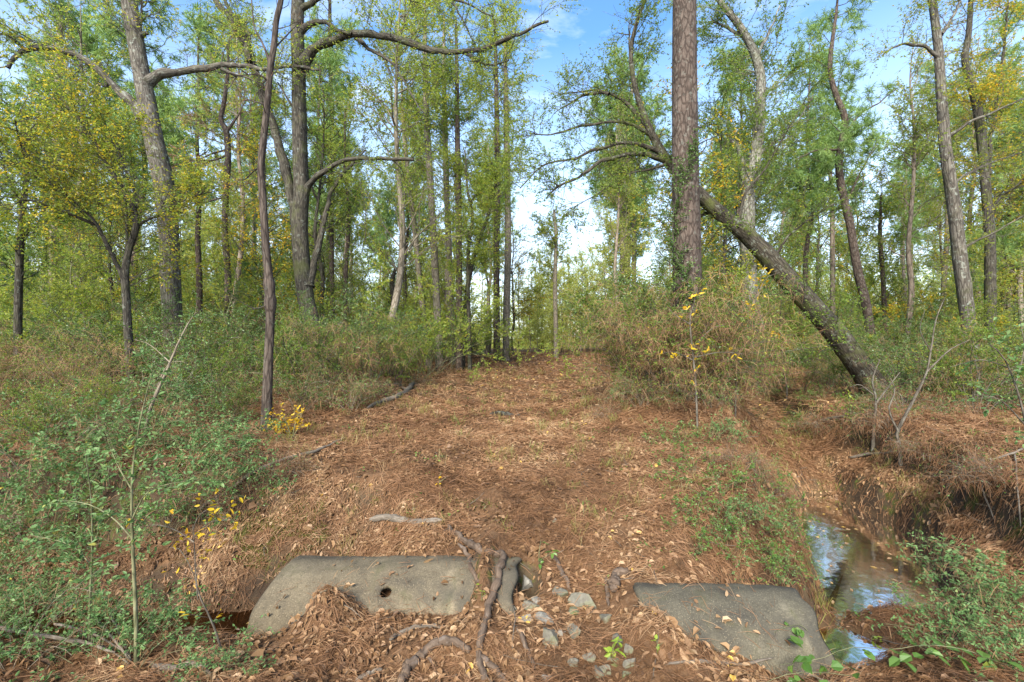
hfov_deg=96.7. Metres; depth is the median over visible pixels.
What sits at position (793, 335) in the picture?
evergreen shrub
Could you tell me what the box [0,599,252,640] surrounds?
pool water
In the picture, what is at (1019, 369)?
leafy sapling
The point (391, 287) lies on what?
slender tree
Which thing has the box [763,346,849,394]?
brushy thicket
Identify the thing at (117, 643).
fallen branch
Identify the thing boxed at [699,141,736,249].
pine tree
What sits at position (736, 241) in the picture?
broadleaf tree
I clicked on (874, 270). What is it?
tree
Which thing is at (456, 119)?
pine tree
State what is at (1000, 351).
evergreen shrub
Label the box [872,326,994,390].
evergreen shrub
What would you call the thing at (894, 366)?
privet shrub
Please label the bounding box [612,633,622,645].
stone
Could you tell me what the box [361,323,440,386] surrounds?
evergreen shrub
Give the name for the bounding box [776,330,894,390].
evergreen shrub
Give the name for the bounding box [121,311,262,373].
evergreen shrub
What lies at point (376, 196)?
broadleaf tree
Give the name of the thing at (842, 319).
evergreen shrub
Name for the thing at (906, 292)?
evergreen shrub
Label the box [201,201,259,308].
tree
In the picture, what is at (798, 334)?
golden shrub
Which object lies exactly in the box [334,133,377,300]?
pine tree
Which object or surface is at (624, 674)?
stone
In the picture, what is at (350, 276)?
sapling
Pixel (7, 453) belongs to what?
privet shrub
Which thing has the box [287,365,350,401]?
brushy thicket
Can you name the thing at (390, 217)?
pine tree
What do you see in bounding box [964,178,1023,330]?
broadleaf tree
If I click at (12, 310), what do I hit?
leafy shrub
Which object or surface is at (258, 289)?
evergreen shrub
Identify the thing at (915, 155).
broadleaf tree
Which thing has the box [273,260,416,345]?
leafy shrub
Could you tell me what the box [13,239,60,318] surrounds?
sapling
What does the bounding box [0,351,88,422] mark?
brushy thicket
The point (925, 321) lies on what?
leafy shrub
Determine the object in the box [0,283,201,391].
evergreen shrub
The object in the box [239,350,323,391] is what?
brushy thicket
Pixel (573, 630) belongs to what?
stone
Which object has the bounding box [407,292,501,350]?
leafy shrub
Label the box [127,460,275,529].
ground shrub
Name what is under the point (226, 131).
dying pine
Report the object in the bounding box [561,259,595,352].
tree
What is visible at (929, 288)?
sapling
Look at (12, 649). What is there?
privet shrub
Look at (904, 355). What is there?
evergreen shrub
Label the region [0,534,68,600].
privet shrub
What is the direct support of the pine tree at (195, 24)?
on the ground at (490, 493)
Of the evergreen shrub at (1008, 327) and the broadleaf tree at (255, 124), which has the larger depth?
the broadleaf tree at (255, 124)
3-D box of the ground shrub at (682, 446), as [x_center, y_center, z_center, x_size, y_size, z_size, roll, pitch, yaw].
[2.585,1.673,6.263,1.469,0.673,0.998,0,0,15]
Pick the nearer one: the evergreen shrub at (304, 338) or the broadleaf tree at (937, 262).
the evergreen shrub at (304, 338)
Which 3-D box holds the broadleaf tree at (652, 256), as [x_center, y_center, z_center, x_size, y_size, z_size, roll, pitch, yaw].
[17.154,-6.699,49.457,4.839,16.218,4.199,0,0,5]
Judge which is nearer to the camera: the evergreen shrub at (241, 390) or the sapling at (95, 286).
the evergreen shrub at (241, 390)
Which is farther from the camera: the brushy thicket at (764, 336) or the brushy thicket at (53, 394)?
the brushy thicket at (764, 336)
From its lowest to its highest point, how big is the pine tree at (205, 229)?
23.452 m
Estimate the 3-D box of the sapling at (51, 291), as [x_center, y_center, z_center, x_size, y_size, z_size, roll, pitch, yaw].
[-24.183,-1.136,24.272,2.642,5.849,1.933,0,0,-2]
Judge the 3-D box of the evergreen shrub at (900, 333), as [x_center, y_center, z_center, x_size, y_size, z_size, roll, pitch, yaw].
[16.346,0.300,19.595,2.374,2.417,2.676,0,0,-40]
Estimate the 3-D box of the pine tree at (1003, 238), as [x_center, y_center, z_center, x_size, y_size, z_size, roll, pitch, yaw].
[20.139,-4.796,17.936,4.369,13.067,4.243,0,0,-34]
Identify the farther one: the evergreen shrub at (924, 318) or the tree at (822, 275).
the tree at (822, 275)
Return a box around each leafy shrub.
[0,242,187,374]
[0,267,98,321]
[0,282,123,378]
[0,293,96,343]
[23,266,102,324]
[25,286,202,359]
[52,278,286,386]
[181,266,244,318]
[182,239,359,337]
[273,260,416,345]
[278,272,408,376]
[328,284,455,355]
[336,279,429,326]
[339,289,423,353]
[340,286,512,383]
[361,239,533,375]
[399,263,510,355]
[400,247,515,369]
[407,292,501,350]
[415,279,519,363]
[428,285,521,354]
[525,249,760,380]
[559,283,667,347]
[661,283,786,369]
[703,281,821,355]
[762,276,905,363]
[777,279,860,360]
[824,263,904,312]
[853,301,959,332]
[859,286,1001,337]
[901,279,1023,341]
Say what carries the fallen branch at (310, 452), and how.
on the ground at (490, 493)
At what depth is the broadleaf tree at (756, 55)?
16.88 m
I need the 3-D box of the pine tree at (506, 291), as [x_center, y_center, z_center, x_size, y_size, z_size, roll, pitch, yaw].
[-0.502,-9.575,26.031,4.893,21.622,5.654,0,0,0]
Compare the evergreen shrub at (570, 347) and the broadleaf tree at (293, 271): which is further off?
the broadleaf tree at (293, 271)
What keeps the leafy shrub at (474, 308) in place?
on the ground at (490, 493)
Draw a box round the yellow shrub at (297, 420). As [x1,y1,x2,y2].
[259,402,309,438]
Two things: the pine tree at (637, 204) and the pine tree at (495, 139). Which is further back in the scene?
the pine tree at (637, 204)
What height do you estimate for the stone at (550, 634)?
0.140 m
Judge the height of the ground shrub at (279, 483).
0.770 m
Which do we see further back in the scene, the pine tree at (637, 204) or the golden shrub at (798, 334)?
the pine tree at (637, 204)
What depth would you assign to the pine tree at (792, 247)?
66.29 m
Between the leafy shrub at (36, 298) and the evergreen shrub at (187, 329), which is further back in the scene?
the leafy shrub at (36, 298)
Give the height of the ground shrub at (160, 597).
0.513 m
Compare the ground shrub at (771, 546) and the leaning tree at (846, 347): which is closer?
the ground shrub at (771, 546)
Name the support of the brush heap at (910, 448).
on the ground at (490, 493)
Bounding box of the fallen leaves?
[0,353,1023,681]
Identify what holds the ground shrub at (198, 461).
on the ground at (490, 493)
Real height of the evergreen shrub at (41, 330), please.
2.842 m
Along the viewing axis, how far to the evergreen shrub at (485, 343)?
27.68 m
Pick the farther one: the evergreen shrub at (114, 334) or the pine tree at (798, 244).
the pine tree at (798, 244)
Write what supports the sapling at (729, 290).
on the ground at (490, 493)
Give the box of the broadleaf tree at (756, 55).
[652,0,844,385]
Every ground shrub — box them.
[0,423,169,513]
[0,469,110,559]
[0,520,154,608]
[0,553,78,632]
[0,564,71,633]
[0,567,208,681]
[6,484,150,581]
[25,447,167,519]
[26,578,231,681]
[94,578,192,629]
[97,478,237,563]
[101,399,267,481]
[101,429,254,523]
[124,412,281,499]
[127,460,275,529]
[130,396,285,473]
[163,614,279,681]
[187,443,308,510]
[640,417,721,451]
[645,435,764,485]
[648,459,771,518]
[660,489,751,559]
[669,407,758,446]
[675,503,758,579]
[704,485,796,542]
[716,510,792,584]
[746,449,792,498]
[749,531,810,586]
[752,546,836,589]
[763,514,852,554]
[766,379,793,400]
[766,491,819,525]
[777,411,807,435]
[795,381,855,403]
[828,392,901,424]
[864,569,1023,681]
[885,546,1023,620]
[886,530,1023,623]
[891,611,1023,681]
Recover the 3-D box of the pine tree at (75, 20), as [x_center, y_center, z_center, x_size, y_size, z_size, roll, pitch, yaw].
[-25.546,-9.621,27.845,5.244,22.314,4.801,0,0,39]
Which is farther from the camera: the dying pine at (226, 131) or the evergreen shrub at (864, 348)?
the dying pine at (226, 131)
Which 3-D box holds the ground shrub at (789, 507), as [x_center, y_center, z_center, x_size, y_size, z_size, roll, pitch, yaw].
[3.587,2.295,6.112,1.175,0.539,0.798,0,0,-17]
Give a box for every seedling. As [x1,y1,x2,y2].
[538,541,559,569]
[604,637,625,657]
[651,634,661,652]
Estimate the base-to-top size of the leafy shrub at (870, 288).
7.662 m
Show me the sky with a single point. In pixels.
(587, 28)
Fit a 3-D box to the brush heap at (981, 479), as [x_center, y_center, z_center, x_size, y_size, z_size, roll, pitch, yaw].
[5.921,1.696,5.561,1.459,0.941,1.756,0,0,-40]
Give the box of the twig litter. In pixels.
[6,374,1023,681]
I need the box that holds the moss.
[0,397,1023,590]
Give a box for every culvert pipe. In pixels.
[246,555,521,636]
[633,582,835,677]
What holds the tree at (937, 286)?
on the ground at (490, 493)
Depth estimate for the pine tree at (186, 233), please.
78.39 m
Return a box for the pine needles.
[0,352,1023,681]
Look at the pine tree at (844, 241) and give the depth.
56.98 m
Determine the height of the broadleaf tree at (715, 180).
11.468 m
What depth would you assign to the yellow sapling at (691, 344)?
7.67 m
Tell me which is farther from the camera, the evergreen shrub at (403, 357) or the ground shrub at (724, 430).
the evergreen shrub at (403, 357)
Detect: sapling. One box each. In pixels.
[0,268,34,322]
[0,270,39,322]
[3,175,132,351]
[8,278,41,316]
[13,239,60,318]
[20,427,138,648]
[25,237,88,357]
[33,346,232,667]
[34,247,110,337]
[38,266,69,321]
[42,233,109,328]
[85,279,109,333]
[86,281,116,324]
[103,210,160,323]
[103,263,145,326]
[118,293,215,437]
[126,488,249,653]
[180,238,211,308]
[181,267,211,318]
[181,280,204,316]
[186,166,262,364]
[192,266,234,331]
[203,218,261,355]
[235,256,286,334]
[242,223,290,306]
[278,245,309,324]
[283,231,325,285]
[287,242,334,336]
[311,250,342,319]
[335,254,366,322]
[348,231,391,321]
[349,268,370,314]
[525,283,548,350]
[630,279,641,310]
[632,249,672,323]
[657,288,742,428]
[701,246,733,339]
[702,232,721,259]
[713,268,770,344]
[734,260,780,416]
[753,244,824,397]
[770,265,799,330]
[821,210,897,321]
[829,391,866,422]
[850,360,899,451]
[885,297,968,467]
[918,269,940,314]
[922,282,955,344]
[924,201,1022,346]
[944,315,1023,447]
[969,222,1023,344]
[993,188,1023,356]
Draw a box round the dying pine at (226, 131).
[167,22,263,374]
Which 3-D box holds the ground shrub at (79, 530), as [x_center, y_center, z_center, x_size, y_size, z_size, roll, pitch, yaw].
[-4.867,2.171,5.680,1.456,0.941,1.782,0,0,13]
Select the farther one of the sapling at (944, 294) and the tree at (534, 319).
the tree at (534, 319)
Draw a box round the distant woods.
[30,220,947,350]
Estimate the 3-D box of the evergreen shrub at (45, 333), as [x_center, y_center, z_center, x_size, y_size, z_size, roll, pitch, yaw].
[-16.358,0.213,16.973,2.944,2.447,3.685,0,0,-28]
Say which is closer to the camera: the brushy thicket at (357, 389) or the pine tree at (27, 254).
the brushy thicket at (357, 389)
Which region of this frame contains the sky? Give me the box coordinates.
[0,0,1023,342]
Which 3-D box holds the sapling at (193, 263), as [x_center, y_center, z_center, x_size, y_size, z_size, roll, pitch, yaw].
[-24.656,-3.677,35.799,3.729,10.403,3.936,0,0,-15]
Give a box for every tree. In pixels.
[0,0,138,365]
[0,0,152,312]
[0,0,349,391]
[0,74,45,295]
[0,163,37,310]
[1,92,113,301]
[2,237,42,306]
[7,35,105,194]
[7,111,120,315]
[32,139,183,342]
[41,104,195,320]
[43,1,134,324]
[62,221,109,306]
[80,0,212,342]
[80,150,158,308]
[88,201,154,326]
[103,150,157,245]
[138,255,159,311]
[139,1,245,351]
[141,194,219,309]
[142,187,212,299]
[164,0,291,375]
[179,215,193,271]
[181,177,219,280]
[182,185,271,341]
[182,187,217,284]
[182,231,230,315]
[186,0,586,383]
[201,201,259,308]
[202,123,330,349]
[202,134,296,331]
[205,10,292,321]
[219,170,260,254]
[232,171,290,283]
[240,54,382,329]
[258,227,297,310]
[261,170,316,271]
[271,228,329,312]
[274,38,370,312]
[288,0,364,340]
[308,79,375,332]
[308,98,395,321]
[308,120,359,320]
[326,266,356,307]
[328,0,483,374]
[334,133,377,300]
[334,233,364,305]
[334,240,360,293]
[348,249,370,292]
[354,260,375,301]
[356,185,394,303]
[357,52,452,366]
[362,202,397,307]
[364,236,430,330]
[371,87,437,328]
[372,263,407,311]
[374,0,471,366]
[375,187,445,337]
[377,141,442,304]
[393,0,497,364]
[411,143,487,356]
[413,230,454,311]
[416,230,478,336]
[418,0,508,369]
[425,121,510,369]
[438,180,477,300]
[440,138,534,367]
[459,0,542,361]
[460,0,544,360]
[462,115,516,354]
[462,173,504,353]
[477,133,527,241]
[478,0,909,403]
[483,204,549,353]
[501,262,539,346]
[513,265,546,352]
[522,172,587,357]
[525,243,560,349]
[526,272,552,350]
[533,247,571,342]
[538,293,566,352]
[541,269,580,351]
[551,246,597,349]
[558,249,587,349]
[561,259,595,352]
[564,240,607,348]
[577,256,612,349]
[580,171,658,328]
[582,46,665,290]
[585,263,618,348]
[588,93,665,366]
[588,117,671,289]
[588,255,619,294]
[590,47,671,296]
[597,260,619,304]
[605,163,654,258]
[626,142,730,313]
[627,60,788,304]
[647,206,672,304]
[655,61,803,320]
[671,0,703,392]
[698,25,814,366]
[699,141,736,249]
[699,148,740,298]
[702,28,784,265]
[715,178,783,287]
[716,198,795,300]
[757,114,815,355]
[761,148,875,304]
[763,41,879,365]
[772,147,836,274]
[777,195,814,274]
[777,201,810,268]
[784,87,875,359]
[795,232,827,286]
[809,163,915,310]
[809,256,829,296]
[811,277,829,306]
[821,229,849,305]
[824,203,870,281]
[825,259,856,309]
[828,150,934,331]
[836,272,853,295]
[840,0,1023,394]
[840,235,907,306]
[865,16,1000,338]
[870,235,937,311]
[872,139,937,303]
[874,139,929,301]
[883,145,937,320]
[888,262,926,315]
[893,145,965,284]
[897,53,1001,319]
[898,240,938,299]
[904,0,1023,351]
[912,125,1023,324]
[912,172,980,300]
[917,13,1023,325]
[919,230,949,306]
[925,261,949,315]
[941,61,1023,325]
[954,62,1023,327]
[957,0,1023,316]
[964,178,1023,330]
[974,147,1023,298]
[996,106,1023,248]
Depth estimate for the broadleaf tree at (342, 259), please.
62.72 m
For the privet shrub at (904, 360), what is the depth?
14.45 m
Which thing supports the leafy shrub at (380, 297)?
on the ground at (490, 493)
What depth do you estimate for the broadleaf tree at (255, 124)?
18.88 m
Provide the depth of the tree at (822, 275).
59.91 m
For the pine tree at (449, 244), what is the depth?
22.87 m
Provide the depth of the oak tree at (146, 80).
12.86 m
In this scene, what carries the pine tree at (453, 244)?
on the ground at (490, 493)
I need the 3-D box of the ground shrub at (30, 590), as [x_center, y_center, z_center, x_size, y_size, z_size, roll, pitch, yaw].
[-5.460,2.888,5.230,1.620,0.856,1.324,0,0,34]
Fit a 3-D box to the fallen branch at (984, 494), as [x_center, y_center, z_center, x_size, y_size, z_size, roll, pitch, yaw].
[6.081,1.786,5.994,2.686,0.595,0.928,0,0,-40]
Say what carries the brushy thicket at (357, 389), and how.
on the ground at (490, 493)
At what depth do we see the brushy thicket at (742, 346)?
8.19 m
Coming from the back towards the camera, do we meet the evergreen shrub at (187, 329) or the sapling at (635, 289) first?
the sapling at (635, 289)
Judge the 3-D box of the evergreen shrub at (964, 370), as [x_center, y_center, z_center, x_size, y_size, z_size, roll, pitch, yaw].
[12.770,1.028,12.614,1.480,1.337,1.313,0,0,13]
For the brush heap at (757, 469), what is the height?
0.753 m
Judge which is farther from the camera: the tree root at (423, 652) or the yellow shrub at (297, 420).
the yellow shrub at (297, 420)
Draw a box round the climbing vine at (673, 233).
[654,115,723,391]
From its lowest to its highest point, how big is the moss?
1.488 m
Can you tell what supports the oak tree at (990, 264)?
on the ground at (490, 493)
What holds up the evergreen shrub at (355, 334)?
on the ground at (490, 493)
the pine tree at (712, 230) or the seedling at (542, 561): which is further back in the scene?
the pine tree at (712, 230)
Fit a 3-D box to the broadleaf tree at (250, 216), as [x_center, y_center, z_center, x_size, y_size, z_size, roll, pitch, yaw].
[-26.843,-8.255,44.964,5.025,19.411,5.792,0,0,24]
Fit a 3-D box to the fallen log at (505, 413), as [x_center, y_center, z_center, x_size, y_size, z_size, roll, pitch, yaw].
[-0.144,1.555,9.657,0.634,0.126,0.288,0,0,35]
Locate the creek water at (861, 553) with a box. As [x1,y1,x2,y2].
[800,495,940,669]
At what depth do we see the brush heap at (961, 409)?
9.17 m
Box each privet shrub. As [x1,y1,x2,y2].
[0,369,178,482]
[0,375,109,447]
[0,405,147,514]
[0,426,131,521]
[0,475,87,554]
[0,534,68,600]
[0,552,116,670]
[0,564,110,678]
[1,339,79,385]
[4,321,144,378]
[6,561,138,632]
[20,388,242,484]
[48,395,206,453]
[117,337,214,420]
[131,380,259,431]
[155,344,262,416]
[201,338,300,388]
[827,334,949,387]
[840,335,928,390]
[914,360,1023,411]
[928,566,1023,653]
[969,340,1023,382]
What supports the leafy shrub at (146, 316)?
on the ground at (490, 493)
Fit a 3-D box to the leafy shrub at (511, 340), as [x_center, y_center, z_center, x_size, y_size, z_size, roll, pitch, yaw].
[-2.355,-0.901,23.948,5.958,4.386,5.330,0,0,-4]
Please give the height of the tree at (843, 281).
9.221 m
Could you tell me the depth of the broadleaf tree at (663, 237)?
18.06 m
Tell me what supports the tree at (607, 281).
on the ground at (490, 493)
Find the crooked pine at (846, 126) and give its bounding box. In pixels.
[781,0,898,350]
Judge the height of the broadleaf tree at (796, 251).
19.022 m
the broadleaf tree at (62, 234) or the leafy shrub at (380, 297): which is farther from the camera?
the leafy shrub at (380, 297)
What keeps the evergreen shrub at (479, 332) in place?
on the ground at (490, 493)
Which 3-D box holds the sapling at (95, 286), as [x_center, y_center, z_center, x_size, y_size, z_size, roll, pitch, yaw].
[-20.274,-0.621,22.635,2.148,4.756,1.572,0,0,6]
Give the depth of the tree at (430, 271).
39.98 m
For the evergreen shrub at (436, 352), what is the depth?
18.03 m
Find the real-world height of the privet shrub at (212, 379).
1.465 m
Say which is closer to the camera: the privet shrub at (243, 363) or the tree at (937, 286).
the privet shrub at (243, 363)
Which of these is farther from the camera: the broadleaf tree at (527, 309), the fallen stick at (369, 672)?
the broadleaf tree at (527, 309)
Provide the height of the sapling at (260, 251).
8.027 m
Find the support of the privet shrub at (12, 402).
on the ground at (490, 493)
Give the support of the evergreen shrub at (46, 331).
on the ground at (490, 493)
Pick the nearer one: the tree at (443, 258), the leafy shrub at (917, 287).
the leafy shrub at (917, 287)
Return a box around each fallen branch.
[54,592,129,654]
[77,603,131,663]
[199,438,342,509]
[367,381,414,408]
[819,408,867,421]
[849,451,904,457]
[941,448,1022,526]
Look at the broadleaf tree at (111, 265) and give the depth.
34.74 m
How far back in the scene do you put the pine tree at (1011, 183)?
23.90 m
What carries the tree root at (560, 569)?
on the ground at (490, 493)
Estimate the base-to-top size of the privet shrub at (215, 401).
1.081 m
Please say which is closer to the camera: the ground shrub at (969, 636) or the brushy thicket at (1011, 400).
the ground shrub at (969, 636)
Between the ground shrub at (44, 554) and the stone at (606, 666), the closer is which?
the stone at (606, 666)
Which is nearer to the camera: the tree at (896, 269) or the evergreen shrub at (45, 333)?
the evergreen shrub at (45, 333)
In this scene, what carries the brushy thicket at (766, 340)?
on the ground at (490, 493)
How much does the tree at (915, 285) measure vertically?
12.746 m
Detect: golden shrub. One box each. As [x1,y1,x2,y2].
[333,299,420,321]
[432,310,471,365]
[741,298,828,367]
[856,288,951,343]
[860,298,921,333]
[884,313,1015,394]
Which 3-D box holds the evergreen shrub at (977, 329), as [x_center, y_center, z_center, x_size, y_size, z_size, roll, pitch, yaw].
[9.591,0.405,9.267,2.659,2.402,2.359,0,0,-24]
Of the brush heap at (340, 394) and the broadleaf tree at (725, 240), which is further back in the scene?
the broadleaf tree at (725, 240)
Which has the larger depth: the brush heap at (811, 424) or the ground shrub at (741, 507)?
the brush heap at (811, 424)
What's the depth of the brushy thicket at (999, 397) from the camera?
10.46 m
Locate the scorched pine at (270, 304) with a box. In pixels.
[201,0,312,430]
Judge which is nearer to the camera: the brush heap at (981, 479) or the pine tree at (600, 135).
the brush heap at (981, 479)
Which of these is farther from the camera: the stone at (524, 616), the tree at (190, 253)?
the tree at (190, 253)
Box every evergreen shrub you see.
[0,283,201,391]
[0,288,113,357]
[0,306,106,362]
[0,309,85,354]
[0,313,117,363]
[0,377,100,449]
[2,294,160,367]
[28,297,256,401]
[38,372,162,437]
[61,304,274,405]
[82,305,198,362]
[96,284,295,390]
[99,315,199,386]
[109,286,277,360]
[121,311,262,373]
[150,326,273,411]
[167,297,368,394]
[183,266,367,358]
[185,286,388,394]
[203,372,262,425]
[218,305,353,351]
[227,328,310,392]
[228,304,373,400]
[260,282,437,389]
[274,315,349,371]
[278,288,428,383]
[303,322,371,375]
[327,315,370,374]
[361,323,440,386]
[368,330,423,378]
[372,303,481,371]
[373,316,419,375]
[382,329,427,375]
[445,313,503,354]
[447,321,484,358]
[455,315,509,357]
[553,256,801,388]
[559,263,738,346]
[565,298,669,394]
[567,276,722,393]
[578,298,631,352]
[588,257,738,384]
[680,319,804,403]
[726,304,802,357]
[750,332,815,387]
[765,320,812,362]
[771,302,882,360]
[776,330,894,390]
[777,269,941,344]
[791,331,895,388]
[792,310,915,388]
[798,327,913,395]
[812,313,891,360]
[822,322,945,389]
[828,312,1023,402]
[833,278,992,359]
[836,307,881,335]
[842,302,983,379]
[860,320,924,346]
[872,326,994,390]
[886,325,959,385]
[892,301,952,331]
[892,303,1023,412]
[899,297,1023,390]
[930,327,1023,398]
[934,311,1023,381]
[946,335,1019,378]
[947,359,1000,393]
[958,302,1018,350]
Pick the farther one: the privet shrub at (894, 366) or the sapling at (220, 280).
the sapling at (220, 280)
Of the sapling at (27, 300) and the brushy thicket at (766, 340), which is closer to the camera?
the brushy thicket at (766, 340)
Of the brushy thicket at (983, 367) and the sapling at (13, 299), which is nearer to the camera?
the brushy thicket at (983, 367)
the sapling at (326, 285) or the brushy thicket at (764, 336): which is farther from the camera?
the sapling at (326, 285)
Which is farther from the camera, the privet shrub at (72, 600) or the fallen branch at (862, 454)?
the fallen branch at (862, 454)
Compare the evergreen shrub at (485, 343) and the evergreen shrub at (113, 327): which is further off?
the evergreen shrub at (485, 343)
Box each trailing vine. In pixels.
[767,654,859,681]
[774,622,807,637]
[780,635,1023,672]
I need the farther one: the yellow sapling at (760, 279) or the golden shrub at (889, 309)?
the golden shrub at (889, 309)
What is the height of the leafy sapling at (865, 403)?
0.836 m
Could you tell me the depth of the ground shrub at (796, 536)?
5.40 m
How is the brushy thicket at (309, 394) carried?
on the ground at (490, 493)
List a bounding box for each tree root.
[397,635,470,681]
[447,524,506,681]
[507,621,535,668]
[553,555,570,589]
[604,575,610,605]
[607,567,630,592]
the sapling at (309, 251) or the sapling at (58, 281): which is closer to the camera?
the sapling at (58, 281)
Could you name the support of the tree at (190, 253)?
on the ground at (490, 493)
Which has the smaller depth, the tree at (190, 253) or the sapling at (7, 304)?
the sapling at (7, 304)
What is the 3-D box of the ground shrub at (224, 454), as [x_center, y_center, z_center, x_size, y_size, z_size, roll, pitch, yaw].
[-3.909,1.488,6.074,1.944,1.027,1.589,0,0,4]
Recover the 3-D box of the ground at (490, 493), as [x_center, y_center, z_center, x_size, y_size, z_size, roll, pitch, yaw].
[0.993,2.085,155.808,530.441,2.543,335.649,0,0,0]
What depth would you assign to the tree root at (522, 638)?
3.63 m
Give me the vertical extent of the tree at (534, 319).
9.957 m
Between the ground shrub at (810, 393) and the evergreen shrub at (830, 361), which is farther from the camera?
the evergreen shrub at (830, 361)
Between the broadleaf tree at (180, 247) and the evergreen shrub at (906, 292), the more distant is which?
the broadleaf tree at (180, 247)
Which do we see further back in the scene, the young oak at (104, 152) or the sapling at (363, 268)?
the sapling at (363, 268)
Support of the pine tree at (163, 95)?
on the ground at (490, 493)
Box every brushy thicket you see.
[0,316,89,400]
[0,316,235,397]
[0,334,158,425]
[0,338,51,380]
[0,342,122,388]
[0,348,106,415]
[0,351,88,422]
[0,366,132,422]
[8,346,171,412]
[44,375,177,432]
[67,298,221,375]
[77,360,158,389]
[124,346,214,387]
[206,371,286,414]
[229,346,369,412]
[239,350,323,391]
[240,354,304,383]
[276,310,424,406]
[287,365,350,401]
[291,359,403,411]
[339,314,421,377]
[549,286,796,398]
[559,315,660,394]
[567,294,729,402]
[587,263,802,399]
[594,273,834,397]
[596,280,810,396]
[596,362,691,408]
[606,291,799,404]
[625,275,795,400]
[639,341,773,416]
[643,326,801,407]
[720,322,791,391]
[729,341,770,373]
[733,355,793,387]
[747,370,797,395]
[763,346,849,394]
[843,363,964,420]
[870,333,920,379]
[909,337,1023,397]
[938,351,1023,407]
[978,372,1023,402]
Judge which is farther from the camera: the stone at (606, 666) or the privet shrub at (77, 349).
the privet shrub at (77, 349)
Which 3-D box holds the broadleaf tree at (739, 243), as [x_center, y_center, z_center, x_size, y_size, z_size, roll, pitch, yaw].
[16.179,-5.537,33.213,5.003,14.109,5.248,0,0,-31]
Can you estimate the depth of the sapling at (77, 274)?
17.92 m
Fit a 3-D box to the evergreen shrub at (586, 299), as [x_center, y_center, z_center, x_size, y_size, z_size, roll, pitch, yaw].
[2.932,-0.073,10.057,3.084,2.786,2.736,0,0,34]
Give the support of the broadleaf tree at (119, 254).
on the ground at (490, 493)
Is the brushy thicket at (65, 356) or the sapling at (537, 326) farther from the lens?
the sapling at (537, 326)
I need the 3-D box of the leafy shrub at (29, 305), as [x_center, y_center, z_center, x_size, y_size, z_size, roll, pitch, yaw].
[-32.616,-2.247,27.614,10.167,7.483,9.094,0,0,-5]
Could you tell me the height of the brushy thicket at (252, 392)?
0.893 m
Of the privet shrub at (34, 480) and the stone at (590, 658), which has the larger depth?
the privet shrub at (34, 480)
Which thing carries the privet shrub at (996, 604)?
on the ground at (490, 493)
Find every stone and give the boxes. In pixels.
[521,575,532,590]
[521,614,530,621]
[522,599,539,609]
[531,596,539,603]
[535,611,553,623]
[542,627,558,647]
[552,586,567,596]
[567,623,580,638]
[567,658,578,666]
[568,592,596,608]
[568,606,578,614]
[582,652,595,662]
[593,665,603,677]
[599,614,612,622]
[599,664,610,674]
[607,656,618,666]
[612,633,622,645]
[621,671,630,679]
[623,643,633,654]
[623,658,635,668]
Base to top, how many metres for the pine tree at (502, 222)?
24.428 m
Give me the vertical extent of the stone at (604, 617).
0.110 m
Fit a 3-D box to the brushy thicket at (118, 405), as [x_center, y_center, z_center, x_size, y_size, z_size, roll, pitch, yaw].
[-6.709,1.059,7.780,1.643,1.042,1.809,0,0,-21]
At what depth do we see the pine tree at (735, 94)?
26.66 m
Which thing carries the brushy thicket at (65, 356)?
on the ground at (490, 493)
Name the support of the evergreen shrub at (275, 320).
on the ground at (490, 493)
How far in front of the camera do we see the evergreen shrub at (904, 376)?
10.45 m
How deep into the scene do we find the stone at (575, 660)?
3.45 m
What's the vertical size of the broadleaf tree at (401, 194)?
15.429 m
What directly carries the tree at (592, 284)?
on the ground at (490, 493)
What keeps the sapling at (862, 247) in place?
on the ground at (490, 493)
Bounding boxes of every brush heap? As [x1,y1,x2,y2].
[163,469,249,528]
[240,446,332,490]
[318,381,380,404]
[363,383,398,397]
[402,372,439,385]
[425,360,455,372]
[579,399,626,422]
[591,388,625,404]
[691,436,785,489]
[764,468,804,508]
[786,405,836,438]
[792,377,859,401]
[818,397,945,449]
[880,429,960,476]
[899,436,1023,519]
[901,391,1017,419]
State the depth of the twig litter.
4.97 m
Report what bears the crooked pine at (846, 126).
on the ground at (490, 493)
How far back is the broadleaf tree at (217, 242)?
28.04 m
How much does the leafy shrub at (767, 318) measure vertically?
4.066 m
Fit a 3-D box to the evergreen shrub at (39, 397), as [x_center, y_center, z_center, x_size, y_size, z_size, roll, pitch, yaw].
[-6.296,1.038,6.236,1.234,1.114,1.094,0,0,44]
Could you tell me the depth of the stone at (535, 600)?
4.20 m
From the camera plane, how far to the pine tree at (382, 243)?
55.04 m
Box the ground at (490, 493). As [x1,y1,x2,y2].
[0,343,1023,681]
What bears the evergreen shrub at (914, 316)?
on the ground at (490, 493)
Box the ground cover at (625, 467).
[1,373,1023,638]
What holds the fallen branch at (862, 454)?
on the ground at (490, 493)
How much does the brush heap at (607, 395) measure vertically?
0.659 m
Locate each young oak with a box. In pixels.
[0,20,268,403]
[0,46,110,393]
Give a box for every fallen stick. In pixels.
[145,660,218,681]
[355,667,381,680]
[389,623,444,640]
[665,657,773,665]
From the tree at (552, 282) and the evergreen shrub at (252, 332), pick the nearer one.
the evergreen shrub at (252, 332)
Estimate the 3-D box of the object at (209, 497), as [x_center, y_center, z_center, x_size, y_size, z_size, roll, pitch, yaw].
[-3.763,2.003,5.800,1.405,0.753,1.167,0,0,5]
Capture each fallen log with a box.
[369,514,442,524]
[490,411,513,416]
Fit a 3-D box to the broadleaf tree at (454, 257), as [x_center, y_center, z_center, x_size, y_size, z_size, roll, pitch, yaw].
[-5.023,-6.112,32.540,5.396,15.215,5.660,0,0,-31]

